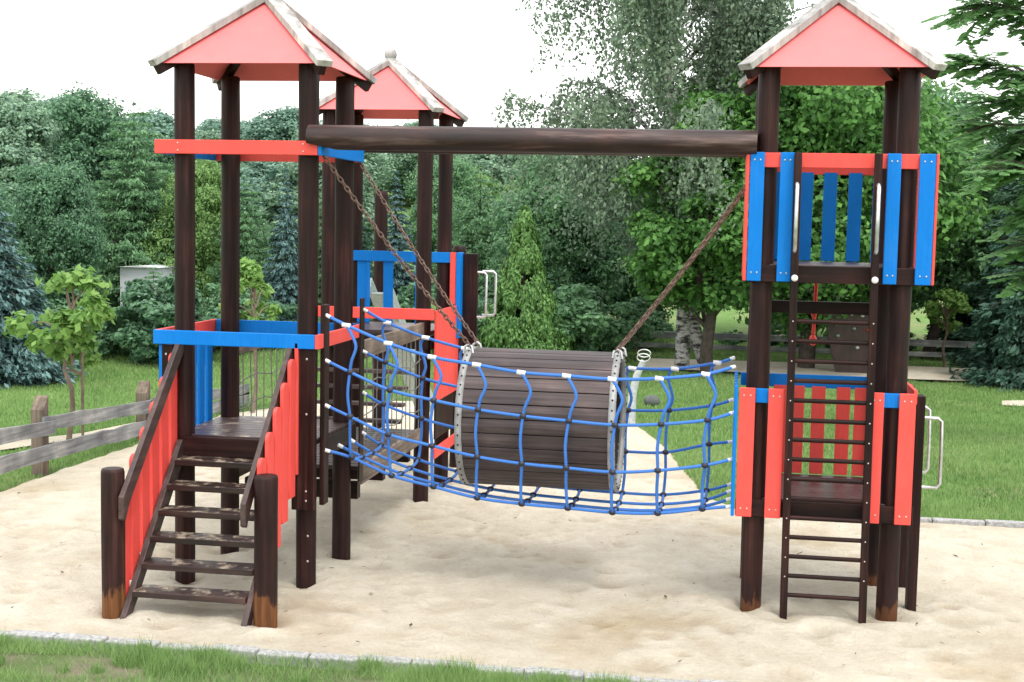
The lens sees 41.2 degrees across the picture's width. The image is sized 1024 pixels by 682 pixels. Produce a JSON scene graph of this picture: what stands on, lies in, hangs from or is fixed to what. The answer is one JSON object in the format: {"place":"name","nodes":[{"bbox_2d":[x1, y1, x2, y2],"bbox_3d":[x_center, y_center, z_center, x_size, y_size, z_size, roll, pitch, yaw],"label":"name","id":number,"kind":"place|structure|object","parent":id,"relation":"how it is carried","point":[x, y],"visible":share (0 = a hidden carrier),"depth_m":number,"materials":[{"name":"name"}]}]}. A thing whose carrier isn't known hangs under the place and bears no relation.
{"place":"outdoors","nodes":[
{"label":"outdoors","id":0,"kind":"place"},
{"bbox_2d":[0,401,1023,681],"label":"sand","id":1,"kind":"structure","parent":0,"point":[444,575],"depth_m":8.59,"materials":[{"name":"beige sand"}]},
{"bbox_2d":[101,344,298,627],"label":"staircase","id":2,"kind":"structure","parent":1,"relation":"on","point":[136,508],"depth_m":8.00,"materials":[{"name":"brown wood"}]},
{"bbox_2d":[148,0,377,588],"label":"play tower","id":3,"kind":"structure","parent":1,"relation":"on","point":[267,40],"depth_m":8.53,"materials":[{"name":"brown wood"}]},
{"bbox_2d":[239,322,423,498],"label":"plank bridge","id":4,"kind":"structure","parent":3,"relation":"attached to","point":[397,337],"depth_m":10.21,"materials":[{"name":"brown wood"}]},
{"bbox_2d":[322,156,470,346],"bbox_3d":[-0.711,-0.554,8.470,0.961,1.199,0.031,0,5,-14],"label":"hanging chain","id":5,"kind":"object","parent":3,"relation":"attached to","point":[396,254],"visible":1,"depth_m":8.46,"materials":[{"name":"brown metal"}]},
{"bbox_2d":[454,341,626,492],"bbox_3d":[0.203,0.481,8.723,1.021,0.933,0.905,2,5,9],"label":"crawl barrel","id":6,"kind":"object","parent":5,"relation":"hanging from","point":[588,446],"visible":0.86,"depth_m":8.37,"materials":[{"name":"brown wood"}]},
{"bbox_2d":[358,162,478,344],"bbox_3d":[-0.623,-0.595,9.017,0.906,1.209,0.027,3,5,20],"label":"hanging chain","id":7,"kind":"object","parent":3,"relation":"hanging from","point":[418,256],"visible":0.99,"depth_m":9.01,"materials":[{"name":"brown metal"}]},
{"bbox_2d":[325,308,735,515],"bbox_3d":[0.149,0.448,8.721,2.517,1.235,1.014,2,5,9],"label":"rope net","id":8,"kind":"object","parent":3,"relation":"attached to","point":[703,506],"visible":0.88,"depth_m":8.40,"materials":[{"name":"blue fabric"}]},
{"bbox_2d":[305,125,757,155],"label":"overhead beam","id":9,"kind":"structure","parent":3,"relation":"attached to","point":[556,140],"depth_m":8.05,"materials":[{"name":"brown wood"}]},
{"bbox_2d":[364,151,745,157],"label":"overhead beam","id":10,"kind":"structure","parent":3,"relation":"attached to","point":[427,152],"depth_m":9.04,"materials":[{"name":"brown wood"}]},
{"bbox_2d":[372,191,387,427],"bbox_3d":[-1.270,-0.100,13.115,0.131,2.673,0.131,2,5,9],"label":"wooden post","id":11,"kind":"object","parent":1,"relation":"on","point":[380,216],"visible":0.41,"depth_m":13.00,"materials":[{"name":"brown wood"}]},
{"bbox_2d":[370,278,432,409],"bbox_3d":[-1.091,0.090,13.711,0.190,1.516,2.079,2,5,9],"label":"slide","id":12,"kind":"object","parent":1,"relation":"on","point":[376,297],"visible":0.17,"depth_m":13.63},
{"bbox_2d":[318,48,496,501],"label":"play tower","id":13,"kind":"structure","parent":1,"relation":"on","point":[398,90],"depth_m":11.33,"materials":[{"name":"brown wood"}]},
{"bbox_2d":[449,246,466,467],"bbox_3d":[-0.508,0.194,12.811,0.132,2.171,0.132,2,5,9],"label":"wooden post","id":14,"kind":"object","parent":1,"relation":"on","point":[452,459],"visible":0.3,"depth_m":12.79,"materials":[{"name":"brown wood"}]},
{"bbox_2d":[0,489,992,663],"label":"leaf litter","id":15,"kind":"object","parent":1,"relation":"on","point":[525,548],"visible":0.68,"depth_m":8.88,"materials":[{"name":"brown plant"}]},
{"bbox_2d":[627,349,650,423],"bbox_3d":[1.464,0.553,15.772,0.264,0.923,0.114,2,5,9],"label":"play post","id":16,"kind":"object","parent":1,"relation":"on","point":[634,385],"visible":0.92,"depth_m":15.75,"materials":[{"name":"white metal"}]},
{"bbox_2d":[730,0,947,621],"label":"play tower","id":17,"kind":"structure","parent":1,"relation":"on","point":[841,42],"depth_m":8.07,"materials":[{"name":"brown wood"}]},
{"bbox_2d":[615,179,749,352],"bbox_3d":[1.029,-0.441,8.266,0.836,1.079,0.028,3,5,25],"label":"hanging chain","id":18,"kind":"object","parent":17,"relation":"hanging from","point":[671,284],"visible":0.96,"depth_m":8.26,"materials":[{"name":"brown metal"}]},
{"bbox_2d":[619,185,749,349],"bbox_3d":[1.109,-0.478,8.773,0.839,1.090,0.030,0,5,-8],"label":"hanging chain","id":19,"kind":"object","parent":17,"relation":"hanging from","point":[683,269],"visible":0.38,"depth_m":8.77,"materials":[{"name":"brown metal"}]},
{"bbox_2d":[809,283,817,345],"bbox_3d":[2.005,-0.190,9.034,0.044,0.451,0.063,0,5,-13],"label":"climbing rope","id":20,"kind":"object","parent":17,"relation":"hanging from","point":[812,336],"visible":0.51,"depth_m":9.03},
{"bbox_2d":[779,152,882,623],"bbox_3d":[1.857,0.322,7.949,0.515,2.815,0.095,2,5,9],"label":"ladder","id":21,"kind":"object","parent":17,"relation":"attached to","point":[866,442],"visible":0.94,"depth_m":7.97,"materials":[{"name":"brown wood"}]},
{"bbox_2d":[823,314,868,372],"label":"climbing wall","id":22,"kind":"structure","parent":17,"relation":"attached to","point":[852,333],"depth_m":21.78,"materials":[{"name":"brown wood"}]},
{"bbox_2d":[0,193,1023,667],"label":"ground","id":23,"kind":"structure","parent":0,"point":[726,323],"depth_m":17.37,"materials":[{"name":"plant"}]},
{"bbox_2d":[0,177,34,272],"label":"deciduous tree","id":24,"kind":"object","parent":23,"relation":"on","point":[7,206],"visible":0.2,"depth_m":22.38,"materials":[{"name":"green plant"}]},
{"bbox_2d":[0,84,56,140],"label":"deciduous tree","id":25,"kind":"object","parent":23,"relation":"on","point":[26,96],"visible":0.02,"depth_m":40.25,"materials":[{"name":"green plant"}]},
{"bbox_2d":[0,91,64,246],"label":"deciduous tree","id":26,"kind":"object","parent":23,"relation":"on","point":[28,135],"visible":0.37,"depth_m":26.35,"materials":[{"name":"green plant"}]},
{"bbox_2d":[0,190,86,389],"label":"blue spruce","id":27,"kind":"object","parent":23,"relation":"on","point":[20,363],"visible":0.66,"depth_m":18.45,"materials":[{"name":"green plant"}]},
{"bbox_2d":[19,270,70,311],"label":"bush","id":28,"kind":"object","parent":23,"relation":"on","point":[61,300],"visible":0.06,"depth_m":22.20,"materials":[{"name":"green plant"}]},
{"bbox_2d":[26,92,71,111],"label":"deciduous tree","id":29,"kind":"object","parent":23,"relation":"on","point":[55,98],"depth_m":46.41,"materials":[{"name":"green plant"}]},
{"bbox_2d":[4,158,111,307],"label":"deciduous tree","id":30,"kind":"object","parent":23,"relation":"on","point":[57,203],"visible":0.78,"depth_m":23.73,"materials":[{"name":"green plant"}]},
{"bbox_2d":[3,263,116,439],"bbox_3d":[-4.298,0.229,13.230,1.145,1.967,0.925,6,7,43],"label":"young tree","id":31,"kind":"object","parent":23,"relation":"on","point":[70,346],"visible":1,"depth_m":13.19,"materials":[{"name":"green plant"}]},
{"bbox_2d":[31,288,92,335],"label":"bush","id":32,"kind":"object","parent":23,"relation":"on","point":[63,293],"visible":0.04,"depth_m":22.32,"materials":[{"name":"green plant"}]},
{"bbox_2d":[0,422,134,449],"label":"footpath","id":33,"kind":"structure","parent":23,"relation":"on","point":[21,443],"depth_m":13.92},
{"bbox_2d":[68,352,83,435],"bbox_3d":[-4.297,0.601,13.443,0.150,1.000,0.028,0,5,-12],"label":"support stake","id":34,"kind":"object","parent":23,"relation":"on","point":[81,373],"visible":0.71,"depth_m":13.43,"materials":[{"name":"brown wood"}]},
{"bbox_2d":[53,306,121,355],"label":"bush","id":35,"kind":"object","parent":23,"relation":"on","point":[104,340],"visible":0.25,"depth_m":21.70,"materials":[{"name":"green plant"}]},
{"bbox_2d":[29,81,170,259],"bbox_3d":[-9.127,-3.275,28.690,3.631,4.346,3.501,5,6,36],"label":"deciduous tree","id":36,"kind":"object","parent":23,"relation":"on","point":[82,121],"visible":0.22,"depth_m":28.05,"materials":[{"name":"green plant"}]},
{"bbox_2d":[86,306,138,354],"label":"bush","id":37,"kind":"object","parent":23,"relation":"on","point":[124,321],"visible":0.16,"depth_m":22.04,"materials":[{"name":"green plant"}]},
{"bbox_2d":[0,367,248,476],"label":"plank fence","id":38,"kind":"object","parent":23,"relation":"on","point":[38,431],"visible":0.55,"depth_m":12.41,"materials":[{"name":"grey wood"}]},
{"bbox_2d":[77,102,195,306],"bbox_3d":[-7.401,-2.597,26.503,2.912,4.091,3.006,3,5,22],"label":"larch tree","id":39,"kind":"object","parent":23,"relation":"on","point":[121,254],"visible":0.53,"depth_m":26.04,"materials":[{"name":"green plant"}]},
{"bbox_2d":[122,263,162,355],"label":"larch tree","id":40,"kind":"object","parent":23,"relation":"on","point":[153,268],"visible":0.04,"depth_m":22.16,"materials":[{"name":"green plant"}]},
{"bbox_2d":[120,264,174,306],"bbox_3d":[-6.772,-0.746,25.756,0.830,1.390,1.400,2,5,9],"label":"garden building","id":41,"kind":"structure","parent":23,"relation":"on","point":[128,273],"depth_m":25.15,"materials":[{"name":"white concrete"}]},
{"bbox_2d":[95,106,220,176],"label":"deciduous tree","id":42,"kind":"object","parent":23,"relation":"on","point":[162,123],"visible":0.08,"depth_m":37.06,"materials":[{"name":"green plant"}]},
{"bbox_2d":[109,274,220,364],"bbox_3d":[-5.409,-0.317,21.546,2.185,1.538,1.814,6,7,44],"label":"bush","id":43,"kind":"object","parent":23,"relation":"on","point":[140,296],"visible":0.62,"depth_m":21.16,"materials":[{"name":"green plant"}]},
{"bbox_2d":[129,134,216,240],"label":"deciduous tree","id":44,"kind":"object","parent":23,"relation":"on","point":[168,159],"visible":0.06,"depth_m":28.88,"materials":[{"name":"green plant"}]},
{"bbox_2d":[132,305,216,355],"bbox_3d":[-5.285,-0.125,21.839,1.482,1.047,1.820,-1,5,-22],"label":"bush","id":45,"kind":"object","parent":23,"relation":"on","point":[155,324],"visible":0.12,"depth_m":21.44,"materials":[{"name":"green plant"}]},
{"bbox_2d":[136,159,260,299],"bbox_3d":[-6.114,-2.014,26.360,2.273,3.186,2.423,-1,5,-22],"label":"deciduous tree","id":46,"kind":"object","parent":23,"relation":"on","point":[207,198],"visible":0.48,"depth_m":25.82,"materials":[{"name":"green plant"}]},
{"bbox_2d":[195,117,246,161],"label":"deciduous tree","id":47,"kind":"object","parent":23,"relation":"on","point":[210,124],"visible":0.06,"depth_m":55.59,"materials":[{"name":"green plant"}]},
{"bbox_2d":[195,128,246,171],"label":"deciduous tree","id":48,"kind":"object","parent":23,"relation":"on","point":[210,135],"visible":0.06,"depth_m":43.35,"materials":[{"name":"green plant"}]},
{"bbox_2d":[195,283,263,352],"bbox_3d":[-4.908,-0.344,22.758,1.915,1.258,1.849,-1,5,-20],"label":"bush","id":49,"kind":"object","parent":23,"relation":"on","point":[211,288],"visible":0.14,"depth_m":22.56,"materials":[{"name":"green plant"}]},
{"bbox_2d":[206,176,279,298],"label":"conifer tree","id":50,"kind":"object","parent":23,"relation":"on","point":[257,253],"visible":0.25,"depth_m":25.49,"materials":[{"name":"green plant"}]},
{"bbox_2d":[218,257,281,412],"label":"young tree","id":51,"kind":"object","parent":23,"relation":"on","point":[251,270],"visible":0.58,"depth_m":15.92,"materials":[{"name":"green plant"}]},
{"bbox_2d":[240,161,296,259],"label":"deciduous tree","id":52,"kind":"object","parent":23,"relation":"on","point":[258,177],"visible":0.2,"depth_m":33.35,"materials":[{"name":"green plant"}]},
{"bbox_2d":[239,287,297,349],"bbox_3d":[-4.419,-0.369,23.364,1.338,1.134,1.612,2,5,12],"label":"bush","id":53,"kind":"object","parent":23,"relation":"on","point":[286,309],"visible":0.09,"depth_m":23.37,"materials":[{"name":"green plant"}]},
{"bbox_2d":[261,169,297,320],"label":"blue spruce","id":54,"kind":"object","parent":23,"relation":"on","point":[284,286],"visible":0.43,"depth_m":24.36,"materials":[{"name":"green plant"}]},
{"bbox_2d":[240,105,321,169],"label":"deciduous tree","id":55,"kind":"object","parent":23,"relation":"on","point":[280,125],"visible":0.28,"depth_m":44.82,"materials":[{"name":"green plant"}]},
{"bbox_2d":[296,186,321,305],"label":"larch tree","id":56,"kind":"object","parent":23,"relation":"on","point":[319,269],"visible":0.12,"depth_m":25.78,"materials":[{"name":"green plant"}]},
{"bbox_2d":[242,159,390,264],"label":"deciduous tree","id":57,"kind":"object","parent":23,"relation":"on","point":[268,211],"visible":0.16,"depth_m":32.46,"materials":[{"name":"green plant"}]},
{"bbox_2d":[280,126,395,190],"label":"deciduous tree","id":58,"kind":"object","parent":23,"relation":"on","point":[379,169],"visible":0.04,"depth_m":43.41,"materials":[{"name":"green plant"}]},
{"bbox_2d":[0,630,701,681],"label":"verge","id":59,"kind":"structure","parent":23,"relation":"on","point":[37,658],"depth_m":6.93,"materials":[{"name":"plant"}]},
{"bbox_2d":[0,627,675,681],"bbox_3d":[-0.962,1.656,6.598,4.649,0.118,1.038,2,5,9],"label":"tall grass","id":60,"kind":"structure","parent":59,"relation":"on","point":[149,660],"depth_m":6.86,"materials":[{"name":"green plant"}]},
{"bbox_2d":[0,629,735,681],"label":"stone kerb","id":61,"kind":"structure","parent":59,"relation":"on","point":[86,638],"depth_m":7.14,"materials":[{"name":"stone"}]},
{"bbox_2d":[362,194,373,306],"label":"dark spruce","id":62,"kind":"object","parent":23,"relation":"on","point":[366,246],"visible":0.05,"depth_m":23.71,"materials":[{"name":"green plant"}]},
{"bbox_2d":[364,123,390,195],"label":"deciduous tree","id":63,"kind":"object","parent":23,"relation":"on","point":[382,165],"visible":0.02,"depth_m":48.75,"materials":[{"name":"green plant"}]},
{"bbox_2d":[370,294,414,322],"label":"bush","id":64,"kind":"object","parent":23,"relation":"on","point":[408,321],"visible":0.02,"depth_m":23.62,"materials":[{"name":"green plant"}]},
{"bbox_2d":[371,170,432,308],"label":"blue spruce","id":65,"kind":"object","parent":23,"relation":"on","point":[401,276],"visible":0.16,"depth_m":26.10,"materials":[{"name":"green plant"}]},
{"bbox_2d":[376,119,464,203],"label":"deciduous tree","id":66,"kind":"object","parent":23,"relation":"on","point":[403,163],"visible":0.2,"depth_m":46.03,"materials":[{"name":"green plant"}]},
{"bbox_2d":[396,274,484,321],"bbox_3d":[-1.530,-0.459,23.916,1.707,1.447,2.057,4,6,33],"label":"bush","id":67,"kind":"object","parent":23,"relation":"on","point":[407,292],"visible":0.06,"depth_m":23.35,"materials":[{"name":"green plant"}]},
{"bbox_2d":[403,154,491,274],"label":"deciduous tree","id":68,"kind":"object","parent":23,"relation":"on","point":[460,173],"visible":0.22,"depth_m":32.24,"materials":[{"name":"green plant"}]},
{"bbox_2d":[430,295,489,354],"bbox_3d":[-0.710,-0.215,22.812,1.378,1.245,1.836,6,7,44],"label":"bush","id":69,"kind":"object","parent":23,"relation":"on","point":[480,308],"visible":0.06,"depth_m":22.47,"materials":[{"name":"green plant"}]},
{"bbox_2d":[432,163,500,313],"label":"larch tree","id":70,"kind":"object","parent":23,"relation":"on","point":[478,243],"visible":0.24,"depth_m":27.18,"materials":[{"name":"green plant"}]},
{"bbox_2d":[435,161,501,257],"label":"deciduous tree","id":71,"kind":"object","parent":23,"relation":"on","point":[491,184],"visible":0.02,"depth_m":33.40,"materials":[{"name":"green plant"}]},
{"bbox_2d":[478,285,497,312],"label":"bush","id":72,"kind":"object","parent":23,"relation":"on","point":[481,289],"visible":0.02,"depth_m":25.46,"materials":[{"name":"green plant"}]},
{"bbox_2d":[457,125,545,202],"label":"deciduous tree","id":73,"kind":"object","parent":23,"relation":"on","point":[485,160],"visible":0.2,"depth_m":43.37,"materials":[{"name":"green plant"}]},
{"bbox_2d":[474,178,552,249],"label":"deciduous tree","id":74,"kind":"object","parent":23,"relation":"on","point":[506,187],"visible":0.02,"depth_m":31.07,"materials":[{"name":"green plant"}]},
{"bbox_2d":[477,298,551,334],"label":"bush","id":75,"kind":"object","parent":23,"relation":"on","point":[488,302],"visible":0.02,"depth_m":23.31,"materials":[{"name":"green plant"}]},
{"bbox_2d":[477,205,575,350],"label":"thuja","id":76,"kind":"object","parent":23,"relation":"on","point":[526,296],"visible":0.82,"depth_m":19.36,"materials":[{"name":"green plant"}]},
{"bbox_2d":[480,155,631,309],"bbox_3d":[0.679,-1.845,26.099,3.309,4.011,3.225,3,5,22],"label":"deciduous tree","id":77,"kind":"object","parent":23,"relation":"on","point":[505,216],"visible":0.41,"depth_m":25.70,"materials":[{"name":"green plant"}]},
{"bbox_2d":[507,284,620,350],"bbox_3d":[0.849,-0.218,22.402,2.138,1.455,2.214,0,5,-12],"label":"bush","id":78,"kind":"object","parent":23,"relation":"on","point":[577,312],"visible":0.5,"depth_m":21.79,"materials":[{"name":"green plant"}]},
{"bbox_2d":[545,280,603,314],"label":"bush","id":79,"kind":"object","parent":23,"relation":"on","point":[552,282],"depth_m":24.82,"materials":[{"name":"green plant"}]},
{"bbox_2d":[544,213,650,319],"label":"deciduous tree","id":80,"kind":"object","parent":23,"relation":"on","point":[586,277],"visible":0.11,"depth_m":26.52,"materials":[{"name":"green plant"}]},
{"bbox_2d":[578,160,618,212],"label":"deciduous tree","id":81,"kind":"object","parent":23,"relation":"on","point":[600,185],"visible":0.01,"depth_m":42.97,"materials":[{"name":"green plant"}]},
{"bbox_2d":[553,283,662,351],"bbox_3d":[1.348,-0.305,23.722,2.121,1.425,2.134,4,6,28],"label":"bush","id":82,"kind":"object","parent":23,"relation":"on","point":[631,311],"visible":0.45,"depth_m":23.50,"materials":[{"name":"green plant"}]},
{"bbox_2d":[613,191,676,323],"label":"deciduous tree","id":83,"kind":"object","parent":23,"relation":"on","point":[659,306],"visible":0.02,"depth_m":27.59,"materials":[{"name":"green plant"}]},
{"bbox_2d":[616,309,673,341],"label":"bush","id":84,"kind":"object","parent":23,"relation":"on","point":[655,317],"visible":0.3,"depth_m":25.34,"materials":[{"name":"green plant"}]},
{"bbox_2d":[644,395,659,405],"bbox_3d":[1.812,0.777,17.665,0.217,0.160,0.154,2,5,9],"label":"boulder","id":85,"kind":"object","parent":23,"relation":"on","point":[652,400],"visible":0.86,"depth_m":17.61,"materials":[{"name":"stone"}]},
{"bbox_2d":[483,0,871,365],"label":"birch","id":86,"kind":"object","parent":23,"relation":"on","point":[738,30],"visible":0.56,"depth_m":21.48,"materials":[{"name":"green plant"}]},
{"bbox_2d":[608,91,815,372],"bbox_3d":[3.083,-1.611,21.269,3.203,4.558,2.980,2,5,9],"label":"maple tree","id":87,"kind":"object","parent":23,"relation":"on","point":[661,239],"visible":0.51,"depth_m":20.77,"materials":[{"name":"green plant"}]},
{"bbox_2d":[717,329,746,344],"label":"bush","id":88,"kind":"object","parent":23,"relation":"on","point":[728,342],"visible":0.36,"depth_m":25.74,"materials":[{"name":"green plant"}]},
{"bbox_2d":[723,285,833,330],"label":"deciduous tree","id":89,"kind":"object","parent":23,"relation":"on","point":[779,322],"depth_m":27.20,"materials":[{"name":"green plant"}]},
{"bbox_2d":[770,321,800,346],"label":"bush","id":90,"kind":"object","parent":23,"relation":"on","point":[777,343],"visible":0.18,"depth_m":25.60,"materials":[{"name":"green plant"}]},
{"bbox_2d":[633,331,978,357],"bbox_3d":[6.559,0.146,24.512,8.750,0.520,0.162,2,5,9],"label":"rail fence","id":91,"kind":"object","parent":23,"relation":"on","point":[777,338],"visible":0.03,"depth_m":24.71,"materials":[{"name":"brown wood"}]},
{"bbox_2d":[616,20,1001,367],"bbox_3d":[4.613,-2.343,22.033,6.377,5.973,5.659,2,5,9],"label":"maple tree","id":92,"kind":"object","parent":23,"relation":"on","point":[839,119],"visible":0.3,"depth_m":20.72,"materials":[{"name":"green plant"}]},
{"bbox_2d":[823,253,955,314],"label":"deciduous tree","id":93,"kind":"object","parent":23,"relation":"on","point":[918,309],"depth_m":27.07,"materials":[{"name":"green plant"}]},
{"bbox_2d":[909,332,921,350],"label":"bush","id":94,"kind":"object","parent":23,"relation":"on","point":[911,348],"visible":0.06,"depth_m":25.57,"materials":[{"name":"green plant"}]},
{"bbox_2d":[841,81,1013,358],"bbox_3d":[7.449,-2.123,24.696,3.960,5.158,3.554,2,5,9],"label":"maple tree","id":95,"kind":"object","parent":23,"relation":"on","point":[972,264],"visible":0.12,"depth_m":23.78,"materials":[{"name":"green plant"}]},
{"bbox_2d":[923,287,972,366],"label":"young tree","id":96,"kind":"object","parent":23,"relation":"on","point":[951,300],"visible":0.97,"depth_m":23.08,"materials":[{"name":"green plant"}]},
{"bbox_2d":[942,322,978,352],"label":"bush","id":97,"kind":"object","parent":23,"relation":"on","point":[964,338],"visible":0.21,"depth_m":24.97,"materials":[{"name":"green plant"}]},
{"bbox_2d":[923,142,999,352],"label":"dark spruce","id":98,"kind":"object","parent":23,"relation":"on","point":[964,318],"visible":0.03,"depth_m":25.22,"materials":[{"name":"green plant"}]},
{"bbox_2d":[920,0,1023,299],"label":"walnut tree","id":99,"kind":"object","parent":23,"relation":"on","point":[1007,159],"visible":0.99,"depth_m":13.94,"materials":[{"name":"green plant"}]},
{"bbox_2d":[920,517,1023,527],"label":"stone kerb","id":100,"kind":"structure","parent":23,"relation":"on","point":[1002,523],"depth_m":10.79,"materials":[{"name":"stone"}]},
{"bbox_2d":[938,120,1023,323],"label":"deciduous tree","id":101,"kind":"object","parent":23,"relation":"on","point":[1000,199],"visible":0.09,"depth_m":23.49,"materials":[{"name":"green plant"}]},
{"bbox_2d":[944,129,1023,392],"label":"dark spruce","id":102,"kind":"object","parent":23,"relation":"on","point":[999,361],"visible":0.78,"depth_m":20.68,"materials":[{"name":"green plant"}]},
{"bbox_2d":[1002,400,1023,405],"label":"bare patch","id":103,"kind":"object","parent":23,"relation":"on","point":[1014,402],"visible":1,"depth_m":18.59,"materials":[{"name":"beige sand"}]},
{"bbox_2d":[0,0,1023,160],"label":"sky","id":104,"kind":"structure","parent":0,"point":[470,52],"materials":[{"name":"white"}]},
{"bbox_2d":[644,358,1008,381],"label":"path","id":105,"kind":"structure","parent":0,"point":[929,373],"depth_m":22.21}
]}

